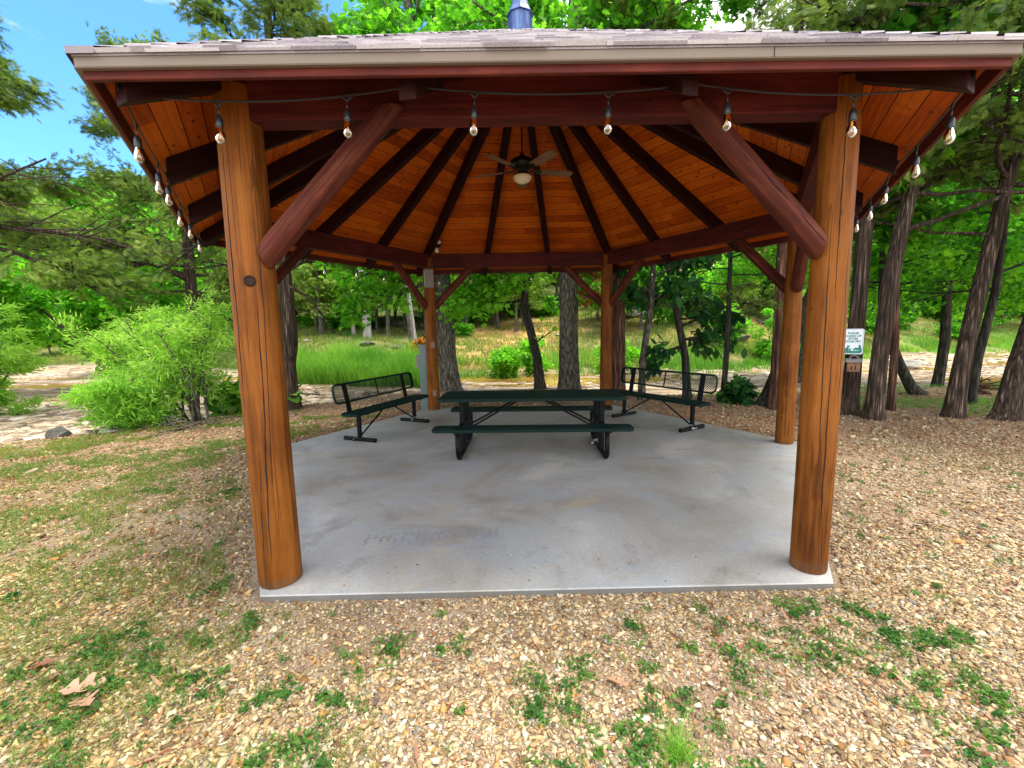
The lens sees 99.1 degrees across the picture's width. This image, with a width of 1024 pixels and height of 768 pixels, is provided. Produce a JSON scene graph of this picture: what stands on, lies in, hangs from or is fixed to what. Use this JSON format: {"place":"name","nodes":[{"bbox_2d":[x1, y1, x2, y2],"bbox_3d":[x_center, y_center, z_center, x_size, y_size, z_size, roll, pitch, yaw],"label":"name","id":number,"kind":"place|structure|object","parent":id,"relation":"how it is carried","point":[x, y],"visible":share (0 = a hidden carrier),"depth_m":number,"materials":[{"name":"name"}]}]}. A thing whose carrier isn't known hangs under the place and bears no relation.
{"place":"outdoors","nodes":[
{"label":"outdoors","id":0,"kind":"place"},
{"bbox_2d":[48,176,95,227],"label":"maple tree","id":1,"kind":"object","parent":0,"point":[74,201],"visible":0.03,"depth_m":54.27,"materials":[{"name":"green plant"}]},
{"bbox_2d":[0,406,406,767],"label":"straggly grass","id":2,"kind":"structure","parent":0,"point":[54,447],"depth_m":3.29,"materials":[{"name":"green plant"}]},
{"bbox_2d":[0,0,999,213],"label":"sky","id":3,"kind":"structure","parent":0,"point":[44,27],"materials":[{"name":"blue"}]},
{"bbox_2d":[4,351,1010,400],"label":"creek water","id":4,"kind":"structure","parent":0,"point":[551,377],"depth_m":18.33,"materials":[{"name":"beige liquid"}]},
{"bbox_2d":[0,276,1023,767],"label":"ground","id":5,"kind":"structure","parent":0,"point":[924,378],"depth_m":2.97,"materials":[{"name":"beige gravel"}]},
{"bbox_2d":[0,297,53,415],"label":"willow shrub","id":6,"kind":"object","parent":5,"relation":"on","point":[23,357],"visible":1,"depth_m":11.58,"materials":[{"name":"green plant"}]},
{"bbox_2d":[14,202,65,312],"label":"cedar tree","id":7,"kind":"object","parent":5,"relation":"on","point":[36,213],"visible":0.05,"depth_m":36.79,"materials":[{"name":"green plant"}]},
{"bbox_2d":[18,196,73,309],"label":"cedar tree","id":8,"kind":"object","parent":5,"relation":"on","point":[49,211],"visible":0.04,"depth_m":41.08,"materials":[{"name":"green plant"}]},
{"bbox_2d":[26,301,78,354],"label":"oak tree","id":9,"kind":"object","parent":5,"relation":"on","point":[61,345],"visible":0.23,"depth_m":32.49,"materials":[{"name":"green plant"}]},
{"bbox_2d":[45,426,72,438],"bbox_3d":[-7.879,0.875,7.575,0.293,0.274,0.274,0,8,11],"label":"rock","id":10,"kind":"object","parent":5,"relation":"on","point":[59,431],"visible":0.64,"depth_m":7.53,"materials":[{"name":"grey stone"}]},
{"bbox_2d":[52,199,83,226],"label":"cedar tree","id":11,"kind":"object","parent":5,"relation":"on","point":[70,215],"visible":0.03,"depth_m":47.26,"materials":[{"name":"green plant"}]},
{"bbox_2d":[59,672,106,694],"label":"fallen leaf","id":12,"kind":"object","parent":5,"relation":"on","point":[74,685],"visible":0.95,"depth_m":2.14,"materials":[{"name":"beige plant"}]},
{"bbox_2d":[68,690,98,706],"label":"fallen leaf","id":13,"kind":"object","parent":5,"relation":"on","point":[89,701],"visible":1,"depth_m":2.05,"materials":[{"name":"beige plant"}]},
{"bbox_2d":[70,193,123,241],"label":"cedar tree","id":14,"kind":"object","parent":5,"relation":"on","point":[92,214],"visible":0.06,"depth_m":40.56,"materials":[{"name":"green plant"}]},
{"bbox_2d":[0,5,223,314],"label":"cedar tree","id":15,"kind":"object","parent":5,"relation":"on","point":[15,195],"visible":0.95,"depth_m":9.63,"materials":[{"name":"green plant"}]},
{"bbox_2d":[70,171,161,228],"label":"maple tree","id":16,"kind":"object","parent":5,"relation":"on","point":[86,205],"visible":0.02,"depth_m":53.83,"materials":[{"name":"green plant"}]},
{"bbox_2d":[0,218,232,387],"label":"creek tree","id":17,"kind":"object","parent":5,"relation":"on","point":[94,311],"visible":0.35,"depth_m":15.66,"materials":[{"name":"green plant"}]},
{"bbox_2d":[50,358,193,433],"bbox_3d":[-7.168,0.379,8.124,1.980,1.688,1.615,-1,7,0],"label":"willow shrub","id":18,"kind":"object","parent":5,"relation":"on","point":[116,403],"visible":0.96,"depth_m":7.87,"materials":[{"name":"green plant"}]},
{"bbox_2d":[47,277,204,373],"bbox_3d":[-19.966,-3.736,23.440,6.260,6.776,7.835,5,10,42],"label":"creek tree","id":19,"kind":"object","parent":5,"relation":"on","point":[86,359],"visible":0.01,"depth_m":22.54,"materials":[{"name":"green plant"}]},
{"bbox_2d":[97,192,164,230],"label":"oak tree","id":20,"kind":"object","parent":5,"relation":"on","point":[150,214],"visible":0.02,"depth_m":42.76,"materials":[{"name":"green plant"}]},
{"bbox_2d":[43,303,234,411],"bbox_3d":[-8.263,-0.545,10.155,3.241,2.728,2.840,-6,9,-34],"label":"willow shrub","id":21,"kind":"object","parent":5,"relation":"on","point":[107,349],"visible":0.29,"depth_m":9.47,"materials":[{"name":"green plant"}]},
{"bbox_2d":[85,411,239,437],"bbox_3d":[-6.465,0.897,8.057,2.625,0.764,1.726,0,7,5],"label":"brush pile","id":22,"kind":"object","parent":5,"relation":"on","point":[187,426],"visible":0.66,"depth_m":8.06,"materials":[{"name":"brown plant"}]},
{"bbox_2d":[88,282,237,422],"bbox_3d":[-6.321,-0.585,8.635,2.961,2.803,2.387,4,9,34],"label":"willow shrub","id":23,"kind":"object","parent":5,"relation":"on","point":[188,329],"visible":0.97,"depth_m":8.41,"materials":[{"name":"green plant"}]},
{"bbox_2d":[0,20,337,391],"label":"cedar tree","id":24,"kind":"object","parent":5,"relation":"on","point":[132,183],"visible":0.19,"depth_m":11.86,"materials":[{"name":"green plant"}]},
{"bbox_2d":[197,252,230,309],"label":"oak tree","id":25,"kind":"object","parent":5,"relation":"on","point":[200,282],"depth_m":36.17,"materials":[{"name":"green plant"}]},
{"bbox_2d":[113,0,355,410],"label":"cedar tree","id":26,"kind":"object","parent":5,"relation":"on","point":[295,11],"visible":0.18,"depth_m":8.46,"materials":[{"name":"green plant"}]},
{"bbox_2d":[201,376,304,416],"bbox_3d":[-5.710,0.360,9.764,2.059,1.396,1.672,-1,7,0],"label":"broad leaf plant","id":27,"kind":"object","parent":5,"relation":"on","point":[233,395],"visible":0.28,"depth_m":9.24,"materials":[{"name":"green plant"}]},
{"bbox_2d":[297,313,318,327],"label":"bush","id":28,"kind":"object","parent":5,"relation":"on","point":[306,320],"visible":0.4,"depth_m":32.24,"materials":[{"name":"green plant"}]},
{"bbox_2d":[278,260,353,335],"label":"cedar tree","id":29,"kind":"object","parent":5,"relation":"on","point":[317,281],"visible":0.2,"depth_m":26.70,"materials":[{"name":"green plant"}]},
{"bbox_2d":[291,262,341,331],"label":"cedar tree","id":30,"kind":"object","parent":5,"relation":"on","point":[323,292],"visible":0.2,"depth_m":29.05,"materials":[{"name":"green plant"}]},
{"bbox_2d":[322,305,379,328],"bbox_3d":[-11.488,-4.529,31.395,4.282,2.853,4.136,-1,7,-1],"label":"bush","id":31,"kind":"object","parent":5,"relation":"on","point":[329,321],"visible":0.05,"depth_m":30.23,"materials":[{"name":"green plant"}]},
{"bbox_2d":[358,270,372,337],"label":"dead tree","id":32,"kind":"object","parent":5,"relation":"on","point":[367,331],"visible":0.19,"depth_m":26.24,"materials":[{"name":"grey wood"}]},
{"bbox_2d":[296,335,465,387],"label":"meadow grass","id":33,"kind":"structure","parent":5,"relation":"on","point":[346,364],"depth_m":16.28,"materials":[{"name":"green plant"}]},
{"bbox_2d":[348,270,415,336],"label":"cedar tree","id":34,"kind":"object","parent":5,"relation":"on","point":[388,322],"visible":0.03,"depth_m":27.30,"materials":[{"name":"green plant"}]},
{"bbox_2d":[315,0,471,390],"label":"oak tree","id":35,"kind":"object","parent":5,"relation":"on","point":[372,16],"visible":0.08,"depth_m":11.97,"materials":[{"name":"green plant"}]},
{"bbox_2d":[403,285,412,343],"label":"dead tree","id":36,"kind":"object","parent":5,"relation":"on","point":[410,333],"visible":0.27,"depth_m":24.10,"materials":[{"name":"grey wood"}]},
{"bbox_2d":[406,286,416,339],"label":"dead tree","id":37,"kind":"object","parent":5,"relation":"on","point":[412,322],"visible":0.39,"depth_m":22.11,"materials":[{"name":"grey wood"}]},
{"bbox_2d":[416,344,427,409],"bbox_3d":[-1.887,-0.128,9.319,0.272,1.450,0.195,-2,7,-6],"label":"utility pedestal","id":38,"kind":"object","parent":5,"relation":"on","point":[421,361],"visible":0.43,"depth_m":9.22,"materials":[{"name":"grey metal"}]},
{"bbox_2d":[398,278,455,331],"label":"cedar tree","id":39,"kind":"object","parent":5,"relation":"on","point":[421,291],"visible":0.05,"depth_m":27.11,"materials":[{"name":"green plant"}]},
{"bbox_2d":[454,322,475,337],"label":"bush","id":40,"kind":"object","parent":5,"relation":"on","point":[464,329],"visible":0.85,"depth_m":30.13,"materials":[{"name":"green plant"}]},
{"bbox_2d":[0,348,1009,442],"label":"creek stones","id":41,"kind":"object","parent":5,"relation":"on","point":[34,424],"visible":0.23,"depth_m":11.78,"materials":[{"name":"beige stone"}]},
{"bbox_2d":[489,344,528,377],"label":"sapling","id":42,"kind":"object","parent":5,"relation":"on","point":[504,361],"visible":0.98,"depth_m":18.55,"materials":[{"name":"plant"}]},
{"bbox_2d":[0,457,1023,767],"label":"weeds","id":43,"kind":"object","parent":5,"relation":"on","point":[568,709],"visible":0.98,"depth_m":2.13,"materials":[{"name":"green plant"}]},
{"bbox_2d":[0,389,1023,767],"bbox_3d":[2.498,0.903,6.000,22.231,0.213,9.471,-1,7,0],"label":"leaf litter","id":44,"kind":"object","parent":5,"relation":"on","point":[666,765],"visible":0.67,"depth_m":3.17,"materials":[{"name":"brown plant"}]},
{"bbox_2d":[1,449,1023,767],"bbox_3d":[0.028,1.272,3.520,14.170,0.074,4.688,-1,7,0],"label":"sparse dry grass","id":45,"kind":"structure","parent":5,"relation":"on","point":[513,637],"depth_m":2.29,"materials":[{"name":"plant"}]},
{"bbox_2d":[5,288,1022,381],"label":"hillside grass","id":46,"kind":"structure","parent":5,"relation":"on","point":[231,357],"depth_m":27.44,"materials":[{"name":"green plant"}]},
{"bbox_2d":[436,272,600,389],"bbox_3d":[0.259,-3.455,11.588,5.410,7.486,4.971,-1,7,0],"label":"maple tree","id":47,"kind":"object","parent":5,"relation":"on","point":[483,290],"visible":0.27,"depth_m":11.48,"materials":[{"name":"green plant"}]},
{"bbox_2d":[495,274,546,331],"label":"cedar tree","id":48,"kind":"object","parent":5,"relation":"on","point":[516,309],"visible":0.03,"depth_m":30.91,"materials":[{"name":"green plant"}]},
{"bbox_2d":[510,273,555,326],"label":"cedar tree","id":49,"kind":"object","parent":5,"relation":"on","point":[540,302],"visible":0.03,"depth_m":33.51,"materials":[{"name":"green plant"}]},
{"bbox_2d":[516,337,554,375],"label":"sapling","id":50,"kind":"object","parent":5,"relation":"on","point":[528,361],"visible":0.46,"depth_m":19.25,"materials":[{"name":"green plant"}]},
{"bbox_2d":[529,294,559,316],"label":"bush","id":51,"kind":"object","parent":5,"relation":"on","point":[549,307],"visible":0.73,"depth_m":37.32,"materials":[{"name":"green plant"}]},
{"bbox_2d":[259,404,833,602],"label":"concrete slab","id":52,"kind":"structure","parent":5,"relation":"on","point":[655,501],"depth_m":4.01,"materials":[{"name":"grey concrete"}]},
{"bbox_2d":[331,372,428,442],"bbox_3d":[-2.062,0.338,7.286,0.587,0.899,1.978,2,8,22],"label":"park bench","id":53,"kind":"object","parent":52,"relation":"on","point":[367,410],"visible":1,"depth_m":7.08,"materials":[{"name":"black metal"}]},
{"bbox_2d":[363,526,498,544],"bbox_3d":[-0.646,1.241,3.578,1.102,0.001,0.171,-2,7,-7],"label":"lettering","id":54,"kind":"object","parent":52,"relation":"on","point":[438,535],"visible":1,"depth_m":3.58},
{"bbox_2d":[432,389,633,459],"bbox_3d":[0.270,0.517,6.056,2.460,0.766,1.595,-1,7,2],"label":"picnic table","id":55,"kind":"object","parent":52,"relation":"on","point":[465,429],"visible":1,"depth_m":5.80,"materials":[{"name":"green metal"}]},
{"bbox_2d":[64,0,1023,589],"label":"pavilion","id":56,"kind":"structure","parent":52,"relation":"on","point":[672,170],"depth_m":2.76,"materials":[{"name":"brown wood"}]},
{"bbox_2d":[116,82,202,251],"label":"string lights","id":57,"kind":"object","parent":56,"relation":"attached to","point":[137,140],"visible":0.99,"depth_m":3.00,"materials":[{"name":"glass"}]},
{"bbox_2d":[212,244,416,280],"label":"string lights","id":58,"kind":"object","parent":56,"relation":"attached to","point":[384,278],"visible":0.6,"depth_m":7.80,"materials":[{"name":"black plastic"}]},
{"bbox_2d":[419,266,433,288],"bbox_3d":[-1.712,-2.153,8.752,0.310,0.505,0.196,-2,7,-8],"label":"junction box","id":59,"kind":"object","parent":56,"relation":"attached to","point":[428,279],"visible":0.93,"depth_m":8.67,"materials":[{"name":"grey plastic"}]},
{"bbox_2d":[435,271,600,284],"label":"string lights","id":60,"kind":"object","parent":56,"relation":"attached to","point":[524,273],"visible":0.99,"depth_m":9.37,"materials":[{"name":"black plastic"}]},
{"bbox_2d":[473,127,571,187],"bbox_3d":[0.131,-3.268,5.632,1.333,1.332,1.295,-1,7,0],"label":"ceiling fan","id":61,"kind":"object","parent":56,"relation":"hanging from","point":[521,164],"visible":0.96,"depth_m":5.57,"materials":[{"name":"brown wood"}]},
{"bbox_2d":[164,83,932,144],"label":"string lights","id":62,"kind":"object","parent":56,"relation":"attached to","point":[852,119],"visible":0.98,"depth_m":2.28,"materials":[{"name":"black rubber"}]},
{"bbox_2d":[617,243,786,275],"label":"string lights","id":63,"kind":"object","parent":56,"relation":"attached to","point":[713,261],"visible":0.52,"depth_m":7.85,"materials":[{"name":"black plastic"}]},
{"bbox_2d":[853,70,976,231],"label":"string lights","id":64,"kind":"object","parent":56,"relation":"attached to","point":[950,124],"visible":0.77,"depth_m":2.94,"materials":[{"name":"glass"}]},
{"bbox_2d":[612,367,717,432],"bbox_3d":[2.480,0.222,7.521,0.587,0.899,1.978,-6,9,-32],"label":"park bench","id":65,"kind":"object","parent":52,"relation":"on","point":[691,403],"visible":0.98,"depth_m":7.35,"materials":[{"name":"black metal"}]},
{"bbox_2d":[540,273,558,308],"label":"cedar tree","id":66,"kind":"object","parent":5,"relation":"on","point":[556,281],"visible":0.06,"depth_m":40.26,"materials":[{"name":"green plant"}]},
{"bbox_2d":[424,0,763,389],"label":"oak tree","id":67,"kind":"object","parent":5,"relation":"on","point":[492,14],"visible":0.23,"depth_m":8.72,"materials":[{"name":"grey plant"}]},
{"bbox_2d":[580,276,633,316],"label":"cedar tree","id":68,"kind":"object","parent":5,"relation":"on","point":[596,287],"visible":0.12,"depth_m":27.49,"materials":[{"name":"green plant"}]},
{"bbox_2d":[589,336,651,374],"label":"sapling","id":69,"kind":"object","parent":5,"relation":"on","point":[634,353],"visible":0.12,"depth_m":19.14,"materials":[{"name":"green plant"}]},
{"bbox_2d":[573,0,704,399],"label":"cedar tree","id":70,"kind":"object","parent":5,"relation":"on","point":[618,336],"visible":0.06,"depth_m":9.98,"materials":[{"name":"green plant"}]},
{"bbox_2d":[625,264,672,329],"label":"maple tree","id":71,"kind":"object","parent":5,"relation":"on","point":[644,274],"visible":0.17,"depth_m":27.66,"materials":[{"name":"green plant"}]},
{"bbox_2d":[593,252,732,399],"bbox_3d":[3.008,-2.940,9.812,2.974,6.782,2.539,-1,7,0],"label":"hickory tree","id":72,"kind":"object","parent":5,"relation":"on","point":[652,288],"visible":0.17,"depth_m":9.83,"materials":[{"name":"green plant"}]},
{"bbox_2d":[612,262,748,398],"bbox_3d":[3.666,-3.232,9.921,2.955,7.335,2.966,-8,10,-41],"label":"hickory tree","id":73,"kind":"object","parent":5,"relation":"on","point":[672,284],"visible":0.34,"depth_m":9.91,"materials":[{"name":"green plant"}]},
{"bbox_2d":[641,701,734,767],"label":"grass tuft","id":74,"kind":"object","parent":5,"relation":"on","point":[679,753],"visible":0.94,"depth_m":1.75,"materials":[{"name":"green plant"}]},
{"bbox_2d":[666,256,719,325],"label":"maple tree","id":75,"kind":"object","parent":5,"relation":"on","point":[671,317],"visible":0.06,"depth_m":27.67,"materials":[{"name":"green plant"}]},
{"bbox_2d":[708,303,754,345],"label":"sapling","id":76,"kind":"object","parent":5,"relation":"on","point":[739,325],"visible":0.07,"depth_m":22.98,"materials":[{"name":"green plant"}]},
{"bbox_2d":[663,245,808,389],"bbox_3d":[4.734,-3.185,9.229,2.835,7.361,2.822,5,10,40],"label":"cedar tree","id":77,"kind":"object","parent":5,"relation":"on","point":[730,301],"visible":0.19,"depth_m":9.58,"materials":[{"name":"green plant"}]},
{"bbox_2d":[457,329,1015,382],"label":"creekside grass","id":78,"kind":"structure","parent":5,"relation":"on","point":[717,363],"depth_m":21.45,"materials":[{"name":"green plant"}]},
{"bbox_2d":[715,374,759,405],"bbox_3d":[4.876,0.193,9.476,0.861,0.795,0.775,5,9,39],"label":"leafy weed","id":79,"kind":"object","parent":5,"relation":"on","point":[739,390],"visible":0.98,"depth_m":9.32,"materials":[{"name":"green plant"}]},
{"bbox_2d":[713,260,764,310],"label":"cedar tree","id":80,"kind":"object","parent":5,"relation":"on","point":[721,294],"visible":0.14,"depth_m":27.32,"materials":[{"name":"green plant"}]},
{"bbox_2d":[725,261,774,311],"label":"maple tree","id":81,"kind":"object","parent":5,"relation":"on","point":[762,294],"visible":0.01,"depth_m":31.20,"materials":[{"name":"green plant"}]},
{"bbox_2d":[747,307,800,358],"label":"sapling","id":82,"kind":"object","parent":5,"relation":"on","point":[764,345],"visible":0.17,"depth_m":21.75,"materials":[{"name":"green plant"}]},
{"bbox_2d":[666,188,960,382],"bbox_3d":[9.972,-4.087,14.656,7.278,8.314,7.517,-3,8,-15],"label":"maple tree","id":83,"kind":"object","parent":5,"relation":"on","point":[743,264],"visible":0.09,"depth_m":15.22,"materials":[{"name":"green plant"}]},
{"bbox_2d":[716,0,938,409],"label":"cedar tree","id":84,"kind":"object","parent":5,"relation":"on","point":[781,253],"visible":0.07,"depth_m":8.50,"materials":[{"name":"green plant"}]},
{"bbox_2d":[741,0,1023,415],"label":"cedar tree","id":85,"kind":"object","parent":5,"relation":"on","point":[970,172],"visible":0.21,"depth_m":7.27,"materials":[{"name":"green plant"}]},
{"bbox_2d":[845,355,862,371],"bbox_3d":[6.150,-0.371,7.858,0.240,0.297,0.224,4,9,36],"label":"wooden box","id":86,"kind":"object","parent":85,"relation":"attached to","point":[853,364],"visible":1,"depth_m":7.82,"materials":[{"name":"brown wood"}]},
{"bbox_2d":[845,329,864,353],"bbox_3d":[6.144,-0.765,7.867,0.305,0.455,0.007,4,9,36],"label":"park sign","id":87,"kind":"object","parent":85,"relation":"attached to","point":[854,342],"visible":0.9,"depth_m":7.85,"materials":[{"name":"metal"}]},
{"bbox_2d":[754,9,1013,406],"bbox_3d":[6.880,-3.103,8.554,4.654,7.430,3.832,-1,7,0],"label":"leaning tree","id":88,"kind":"object","parent":5,"relation":"on","point":[881,236],"visible":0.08,"depth_m":8.33,"materials":[{"name":"green plant"}]},
{"bbox_2d":[870,301,921,330],"bbox_3d":[28.119,-4.987,32.996,4.052,3.287,3.913,4,9,34],"label":"bush","id":89,"kind":"object","parent":5,"relation":"on","point":[902,321],"visible":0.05,"depth_m":32.05,"materials":[{"name":"green plant"}]},
{"bbox_2d":[782,0,1023,420],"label":"cedar tree","id":90,"kind":"object","parent":5,"relation":"on","point":[873,408],"visible":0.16,"depth_m":7.31,"materials":[{"name":"brown plant"}]},
{"bbox_2d":[888,359,924,368],"bbox_3d":[17.577,-0.806,19.654,1.082,0.527,1.466,-18,11,-30],"label":"rock","id":91,"kind":"object","parent":5,"relation":"on","point":[912,364],"visible":0.3,"depth_m":19.15,"materials":[{"name":"stone"}]},
{"bbox_2d":[805,177,1015,395],"bbox_3d":[8.426,-2.217,9.692,4.416,5.418,2.928,-1,7,0],"label":"leaning tree","id":92,"kind":"object","parent":5,"relation":"on","point":[911,386],"visible":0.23,"depth_m":9.30,"materials":[{"name":"green plant"}]},
{"bbox_2d":[803,130,1023,404],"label":"young tree","id":93,"kind":"object","parent":5,"relation":"on","point":[985,330],"visible":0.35,"depth_m":9.10,"materials":[{"name":"green plant"}]},
{"bbox_2d":[809,80,1023,386],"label":"maple tree","id":94,"kind":"object","parent":5,"relation":"on","point":[940,367],"visible":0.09,"depth_m":12.49,"materials":[{"name":"green plant"}]},
{"bbox_2d":[851,0,1023,410],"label":"cedar tree","id":95,"kind":"object","parent":5,"relation":"on","point":[939,21],"visible":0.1,"depth_m":7.51,"materials":[{"name":"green plant"}]},
{"bbox_2d":[853,0,1023,418],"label":"cedar tree","id":96,"kind":"object","parent":5,"relation":"on","point":[955,402],"visible":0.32,"depth_m":7.30,"materials":[{"name":"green plant"}]},
{"bbox_2d":[918,305,959,319],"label":"bush","id":97,"kind":"object","parent":5,"relation":"on","point":[925,314],"visible":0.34,"depth_m":36.59,"materials":[{"name":"green plant"}]},
{"bbox_2d":[867,188,1023,313],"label":"maple tree","id":98,"kind":"object","parent":5,"relation":"on","point":[934,311],"visible":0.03,"depth_m":12.75,"materials":[{"name":"green plant"}]},
{"bbox_2d":[929,322,979,339],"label":"bush","id":99,"kind":"object","parent":5,"relation":"on","point":[955,329],"visible":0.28,"depth_m":30.55,"materials":[{"name":"green plant"}]},
{"bbox_2d":[938,306,1016,330],"bbox_3d":[36.398,-4.966,34.694,4.106,2.757,3.965,-2,7,-4],"label":"bush","id":100,"kind":"object","parent":5,"relation":"on","point":[993,324],"visible":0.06,"depth_m":33.62,"materials":[{"name":"green plant"}]},
{"bbox_2d":[955,0,1023,421],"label":"cedar tree","id":101,"kind":"object","parent":5,"relation":"on","point":[1008,405],"visible":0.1,"depth_m":7.35,"materials":[{"name":"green plant"}]},
{"bbox_2d":[978,370,1001,394],"bbox_3d":[10.739,0.035,10.053,0.952,0.740,0.860,-1,7,0],"label":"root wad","id":102,"kind":"object","parent":5,"relation":"on","point":[982,386],"visible":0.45,"depth_m":9.96,"materials":[{"name":"brown plant"}]},
{"bbox_2d":[985,272,1023,325],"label":"maple tree","id":103,"kind":"object","parent":5,"relation":"on","point":[1020,291],"visible":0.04,"depth_m":35.61,"materials":[{"name":"green plant"}]},
{"bbox_2d":[692,379,999,415],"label":"bank grass","id":104,"kind":"structure","parent":0,"point":[970,412],"depth_m":9.08,"materials":[{"name":"green plant"}]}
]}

